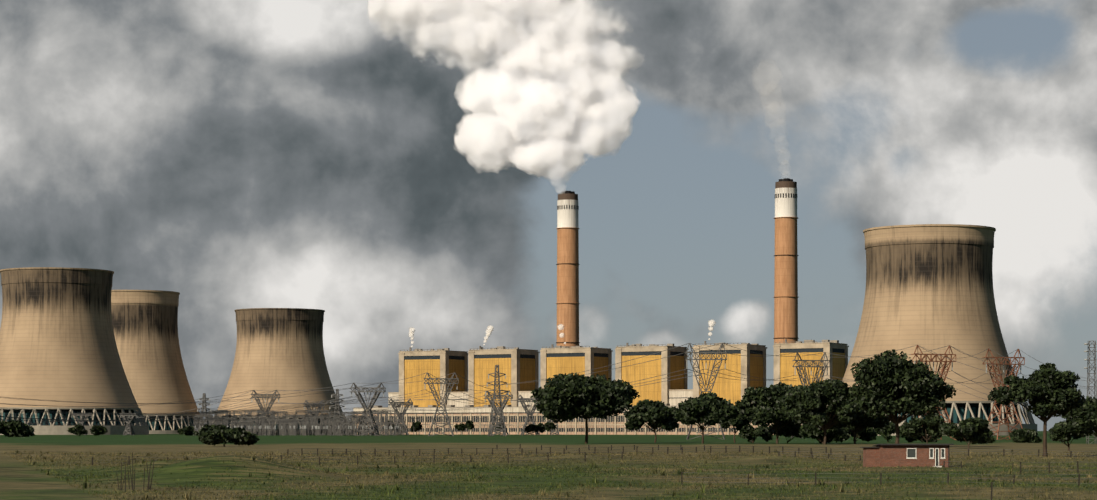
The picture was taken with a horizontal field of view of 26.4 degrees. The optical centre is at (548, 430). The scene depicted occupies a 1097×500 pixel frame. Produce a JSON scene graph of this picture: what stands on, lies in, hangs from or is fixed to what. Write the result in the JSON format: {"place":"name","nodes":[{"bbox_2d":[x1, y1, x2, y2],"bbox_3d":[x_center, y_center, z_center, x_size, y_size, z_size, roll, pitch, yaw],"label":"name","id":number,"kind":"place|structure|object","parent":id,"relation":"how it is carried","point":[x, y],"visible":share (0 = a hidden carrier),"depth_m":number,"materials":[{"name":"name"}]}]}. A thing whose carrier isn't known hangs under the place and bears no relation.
{"place":"outdoors","nodes":[
{"label":"outdoors","id":0,"kind":"place"},
{"bbox_2d":[0,431,1096,499],"bbox_3d":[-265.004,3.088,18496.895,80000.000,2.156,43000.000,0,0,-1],"label":"ground","id":1,"kind":"structure","parent":0,"point":[20,480],"depth_m":235.25,"materials":[{"name":"green plant"}]},
{"bbox_2d":[0,419,34,436],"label":"bush","id":2,"kind":"object","parent":1,"relation":"on","point":[15,428],"visible":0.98,"depth_m":1491.92,"materials":[{"name":"green plant"}]},
{"bbox_2d":[0,267,148,434],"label":"cooling tower","id":3,"kind":"structure","parent":1,"relation":"on","point":[57,340],"depth_m":2340.90,"materials":[{"name":"concrete"}]},
{"bbox_2d":[67,423,87,435],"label":"bush","id":4,"kind":"object","parent":1,"relation":"on","point":[77,430],"visible":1,"depth_m":1740.50,"materials":[{"name":"green plant"}]},
{"bbox_2d":[71,413,91,434],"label":"pylon","id":5,"kind":"object","parent":1,"relation":"on","point":[83,415],"visible":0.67,"depth_m":2041.78,"materials":[{"name":"metal"}]},
{"bbox_2d":[90,425,107,435],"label":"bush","id":6,"kind":"object","parent":1,"relation":"on","point":[96,430],"visible":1,"depth_m":1867.40,"materials":[{"name":"green plant"}]},
{"bbox_2d":[119,413,138,434],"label":"pylon","id":7,"kind":"object","parent":1,"relation":"on","point":[129,422],"visible":0.69,"depth_m":2091.99,"materials":[{"name":"metal"}]},
{"bbox_2d":[116,452,153,491],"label":"dry stalks","id":8,"kind":"object","parent":1,"relation":"on","point":[148,487],"visible":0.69,"depth_m":157.74,"materials":[{"name":"brown plant"}]},
{"bbox_2d":[111,290,203,433],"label":"cooling tower","id":9,"kind":"structure","parent":1,"relation":"on","point":[145,325],"depth_m":2911.88,"materials":[{"name":"concrete"}]},
{"bbox_2d":[177,426,197,435],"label":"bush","id":10,"kind":"object","parent":1,"relation":"on","point":[188,431],"visible":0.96,"depth_m":1926.77,"materials":[{"name":"green plant"}]},
{"bbox_2d":[197,393,210,434],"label":"pylon","id":11,"kind":"object","parent":1,"relation":"on","point":[203,403],"visible":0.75,"depth_m":1993.48,"materials":[{"name":"metal"}]},
{"bbox_2d":[203,423,225,430],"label":"bush","id":12,"kind":"object","parent":1,"relation":"on","point":[222,427],"visible":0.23,"depth_m":1931.82,"materials":[{"name":"green plant"}]},
{"bbox_2d":[196,426,259,446],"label":"bush","id":13,"kind":"object","parent":1,"relation":"on","point":[239,436],"visible":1,"depth_m":577.65,"materials":[{"name":"green plant"}]},
{"bbox_2d":[251,390,279,434],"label":"pylon","id":14,"kind":"object","parent":1,"relation":"on","point":[265,397],"visible":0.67,"depth_m":2043.44,"materials":[{"name":"metal"}]},
{"bbox_2d":[215,308,348,433],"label":"cooling tower","id":15,"kind":"structure","parent":1,"relation":"on","point":[278,349],"depth_m":2934.39,"materials":[{"name":"concrete"}]},
{"bbox_2d":[304,400,324,434],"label":"pylon","id":16,"kind":"object","parent":1,"relation":"on","point":[308,407],"visible":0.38,"depth_m":2244.54,"materials":[{"name":"metal"}]},
{"bbox_2d":[329,389,344,434],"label":"pylon","id":17,"kind":"object","parent":1,"relation":"on","point":[335,405],"visible":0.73,"depth_m":1994.96,"materials":[{"name":"metal"}]},
{"bbox_2d":[350,383,385,435],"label":"pylon","id":18,"kind":"object","parent":1,"relation":"on","point":[364,406],"visible":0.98,"depth_m":1845.14,"materials":[{"name":"metal"}]},
{"bbox_2d":[193,410,547,435],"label":"switchyard","id":19,"kind":"object","parent":1,"relation":"on","point":[282,429],"visible":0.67,"depth_m":2013.62,"materials":[{"name":"metal"}]},
{"bbox_2d":[388,398,412,434],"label":"pylon","id":20,"kind":"object","parent":1,"relation":"on","point":[393,404],"visible":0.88,"depth_m":2145.50,"materials":[{"name":"metal"}]},
{"bbox_2d":[410,421,421,434],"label":"yard tree","id":21,"kind":"object","parent":1,"relation":"on","point":[417,425],"visible":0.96,"depth_m":2199.00,"materials":[{"name":"green plant"}]},
{"bbox_2d":[398,347,467,406],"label":"boiler house","id":22,"kind":"structure","parent":1,"relation":"on","point":[440,363],"depth_m":2606.40,"materials":[{"name":"metal"}]},
{"bbox_2d":[409,319,715,346],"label":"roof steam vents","id":23,"kind":"object","parent":22,"relation":"on","point":[489,331],"visible":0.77,"depth_m":2584.17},
{"bbox_2d":[424,372,458,435],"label":"pylon","id":24,"kind":"object","parent":1,"relation":"on","point":[443,401],"visible":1,"depth_m":1745.40,"materials":[{"name":"metal"}]},
{"bbox_2d":[454,423,465,431],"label":"bush","id":25,"kind":"object","parent":1,"relation":"on","point":[461,427],"visible":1,"depth_m":2210.21,"materials":[{"name":"green plant"}]},
{"bbox_2d":[465,420,474,434],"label":"yard tree","id":26,"kind":"object","parent":1,"relation":"on","point":[469,424],"visible":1,"depth_m":2235.20,"materials":[{"name":"green plant"}]},
{"bbox_2d":[485,365,508,435],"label":"pylon","id":27,"kind":"object","parent":1,"relation":"on","point":[499,393],"visible":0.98,"depth_m":1746.79,"materials":[{"name":"metal"}]},
{"bbox_2d":[484,391,512,434],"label":"pylon","id":28,"kind":"object","parent":1,"relation":"on","point":[491,400],"visible":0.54,"depth_m":2097.08,"materials":[{"name":"metal"}]},
{"bbox_2d":[468,346,539,406],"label":"boiler house","id":29,"kind":"structure","parent":1,"relation":"on","point":[516,365],"depth_m":2561.31,"materials":[{"name":"metal"}]},
{"bbox_2d":[517,395,538,434],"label":"pylon","id":30,"kind":"object","parent":1,"relation":"on","point":[529,411],"visible":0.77,"depth_m":2146.91,"materials":[{"name":"metal"}]},
{"bbox_2d":[524,423,536,432],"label":"bush","id":31,"kind":"object","parent":1,"relation":"on","point":[529,428],"visible":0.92,"depth_m":2136.22,"materials":[{"name":"green plant"}]},
{"bbox_2d":[534,422,545,433],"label":"bush","id":32,"kind":"object","parent":1,"relation":"on","point":[540,427],"visible":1,"depth_m":2138.21,"materials":[{"name":"green plant"}]},
{"bbox_2d":[4,449,1096,499],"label":"grass tufts","id":33,"kind":"object","parent":1,"relation":"on","point":[704,486],"visible":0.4,"depth_m":199.41,"materials":[{"name":"green plant"}]},
{"bbox_2d":[544,422,556,434],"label":"yard tree","id":34,"kind":"object","parent":1,"relation":"on","point":[549,426],"visible":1,"depth_m":2099.81,"materials":[{"name":"green plant"}]},
{"bbox_2d":[551,419,558,434],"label":"pylon","id":35,"kind":"object","parent":1,"relation":"on","point":[557,430],"visible":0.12,"depth_m":2195.93,"materials":[{"name":"metal"}]},
{"bbox_2d":[556,191,579,347],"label":"stack","id":36,"kind":"object","parent":1,"relation":"on","point":[567,264],"visible":0.71,"depth_m":2669.31,"materials":[{"name":"concrete"}]},
{"bbox_2d":[388,389,752,406],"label":"bunker bay","id":37,"kind":"object","parent":1,"relation":"on","point":[676,397],"visible":0.17,"depth_m":2540.76,"materials":[{"name":"white metal"}]},
{"bbox_2d":[540,344,612,387],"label":"boiler house","id":38,"kind":"structure","parent":1,"relation":"on","point":[557,360],"depth_m":2514.53,"materials":[{"name":"metal"}]},
{"bbox_2d":[530,372,639,443],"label":"tree","id":39,"kind":"object","parent":1,"relation":"on","point":[565,397],"visible":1,"depth_m":712.48,"materials":[{"name":"green plant"}]},
{"bbox_2d":[353,403,829,434],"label":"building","id":40,"kind":"structure","parent":1,"relation":"on","point":[514,418],"depth_m":2443.86,"materials":[{"name":"concrete"}]},
{"bbox_2d":[92,444,1096,499],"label":"fence lines","id":41,"kind":"object","parent":1,"relation":"on","point":[658,447],"visible":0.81,"depth_m":312.74,"materials":[{"name":"metal"}]},
{"bbox_2d":[623,399,678,442],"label":"tree","id":42,"kind":"object","parent":1,"relation":"on","point":[655,414],"visible":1,"depth_m":762.95,"materials":[{"name":"green plant"}]},
{"bbox_2d":[615,343,688,405],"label":"boiler house","id":43,"kind":"structure","parent":1,"relation":"on","point":[655,391],"depth_m":2465.67,"materials":[{"name":"metal"}]},
{"bbox_2d":[685,343,726,438],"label":"pylon","id":44,"kind":"object","parent":1,"relation":"on","point":[709,381],"visible":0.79,"depth_m":1078.12,"materials":[{"name":"metal"}]},
{"bbox_2d":[0,343,1095,425],"bbox_3d":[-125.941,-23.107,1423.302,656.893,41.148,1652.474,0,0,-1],"label":"conductors","id":45,"kind":"object","parent":44,"relation":"attached to","point":[177,413],"visible":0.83,"depth_m":1618.17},
{"bbox_2d":[675,392,738,443],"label":"tree","id":46,"kind":"object","parent":1,"relation":"on","point":[709,409],"visible":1,"depth_m":717.11,"materials":[{"name":"green plant"}]},
{"bbox_2d":[692,341,766,404],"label":"boiler house","id":47,"kind":"structure","parent":1,"relation":"on","point":[750,363],"depth_m":2418.09,"materials":[{"name":"metal"}]},
{"bbox_2d":[720,406,749,442],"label":"tree","id":48,"kind":"object","parent":1,"relation":"on","point":[739,422],"visible":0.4,"depth_m":763.51,"materials":[{"name":"green plant"}]},
{"bbox_2d":[738,424,772,442],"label":"bush","id":49,"kind":"object","parent":1,"relation":"on","point":[750,431],"visible":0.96,"depth_m":747.53,"materials":[{"name":"green plant"}]},
{"bbox_2d":[735,381,804,443],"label":"tree","id":50,"kind":"object","parent":1,"relation":"on","point":[768,409],"visible":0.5,"depth_m":717.87,"materials":[{"name":"green plant"}]},
{"bbox_2d":[773,178,798,379],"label":"stack","id":51,"kind":"object","parent":1,"relation":"on","point":[786,255],"visible":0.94,"depth_m":2537.91,"materials":[{"name":"concrete"}]},
{"bbox_2d":[753,59,790,177],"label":"smoke plume","id":52,"kind":"object","parent":51,"relation":"attached to","point":[773,112],"visible":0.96,"depth_m":2546.57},
{"bbox_2d":[767,423,809,442],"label":"bush","id":53,"kind":"object","parent":1,"relation":"on","point":[790,432],"visible":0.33,"depth_m":734.65,"materials":[{"name":"green plant"}]},
{"bbox_2d":[791,352,829,437],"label":"pylon","id":54,"kind":"object","parent":1,"relation":"on","point":[801,365],"visible":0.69,"depth_m":1250.28,"materials":[{"name":"metal"}]},
{"bbox_2d":[773,339,848,386],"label":"boiler house","id":55,"kind":"structure","parent":1,"relation":"on","point":[783,367],"depth_m":2376.76,"materials":[{"name":"metal"}]},
{"bbox_2d":[781,379,863,443],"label":"tree","id":56,"kind":"object","parent":1,"relation":"on","point":[810,403],"visible":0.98,"depth_m":677.49,"materials":[{"name":"green plant"}]},
{"bbox_2d":[799,422,849,443],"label":"bush","id":57,"kind":"object","parent":1,"relation":"on","point":[812,431],"visible":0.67,"depth_m":714.61,"materials":[{"name":"green plant"}]},
{"bbox_2d":[824,406,889,443],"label":"tree","id":58,"kind":"object","parent":1,"relation":"on","point":[862,422],"visible":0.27,"depth_m":698.29,"materials":[{"name":"green plant"}]},
{"bbox_2d":[840,425,876,441],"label":"bush","id":59,"kind":"object","parent":1,"relation":"on","point":[868,434],"visible":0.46,"depth_m":746.85,"materials":[{"name":"green plant"}]},
{"bbox_2d":[874,421,905,442],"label":"bush","id":60,"kind":"object","parent":1,"relation":"on","point":[887,431],"visible":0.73,"depth_m":785.63,"materials":[{"name":"green plant"}]},
{"bbox_2d":[849,349,955,443],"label":"tree","id":61,"kind":"object","parent":1,"relation":"on","point":[893,385],"visible":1,"depth_m":554.41,"materials":[{"name":"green plant"}]},
{"bbox_2d":[860,444,953,466],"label":"brick house","id":62,"kind":"structure","parent":1,"relation":"on","point":[904,455],"depth_m":251.42,"materials":[{"name":"red brick"}]},
{"bbox_2d":[905,427,937,441],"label":"bush","id":63,"kind":"object","parent":1,"relation":"on","point":[912,439],"visible":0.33,"depth_m":794.58,"materials":[{"name":"green plant"}]},
{"bbox_2d":[900,412,956,443],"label":"tree","id":64,"kind":"object","parent":1,"relation":"on","point":[931,424],"visible":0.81,"depth_m":639.65,"materials":[{"name":"green plant"}]},
{"bbox_2d":[911,345,955,439],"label":"pylon","id":65,"kind":"object","parent":1,"relation":"on","point":[925,356],"visible":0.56,"depth_m":1001.17,"materials":[{"name":"metal"}]},
{"bbox_2d":[842,224,1036,435],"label":"cooling tower","id":66,"kind":"structure","parent":1,"relation":"on","point":[929,286],"depth_m":1994.92,"materials":[{"name":"concrete"}]},
{"bbox_2d":[940,417,991,448],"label":"bush","id":67,"kind":"object","parent":1,"relation":"on","point":[973,430],"visible":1,"depth_m":520.10,"materials":[{"name":"green plant"}]},
{"bbox_2d":[988,431,995,442],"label":"bush","id":68,"kind":"object","parent":1,"relation":"on","point":[991,433],"visible":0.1,"depth_m":750.12,"materials":[{"name":"green plant"}]},
{"bbox_2d":[982,348,1024,439],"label":"pylon","id":69,"kind":"object","parent":1,"relation":"on","point":[1002,384],"visible":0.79,"depth_m":1020.83,"materials":[{"name":"metal"}]},
{"bbox_2d":[1009,428,1041,442],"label":"bush","id":70,"kind":"object","parent":1,"relation":"on","point":[1021,435],"visible":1,"depth_m":766.58,"materials":[{"name":"green plant"}]},
{"bbox_2d":[987,362,1085,456],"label":"tree","id":71,"kind":"object","parent":1,"relation":"on","point":[1047,391],"visible":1,"depth_m":347.87,"materials":[{"name":"green plant"}]},
{"bbox_2d":[1048,418,1079,450],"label":"tree","id":72,"kind":"object","parent":1,"relation":"on","point":[1062,431],"visible":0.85,"depth_m":452.54,"materials":[{"name":"green plant"}]},
{"bbox_2d":[1047,427,1080,441],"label":"bush","id":73,"kind":"object","parent":1,"relation":"on","point":[1052,428],"visible":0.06,"depth_m":779.71,"materials":[{"name":"green plant"}]},
{"bbox_2d":[1059,396,1096,437],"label":"tree","id":74,"kind":"object","parent":1,"relation":"on","point":[1085,414],"visible":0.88,"depth_m":451.79,"materials":[{"name":"green plant"}]},
{"bbox_2d":[1084,341,1096,443],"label":"lattice tower","id":75,"kind":"structure","parent":1,"relation":"on","point":[1089,351],"depth_m":700.43,"materials":[{"name":"metal"}]},
{"bbox_2d":[0,0,1096,430],"label":"sky","id":76,"kind":"structure","parent":0,"point":[386,168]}
]}

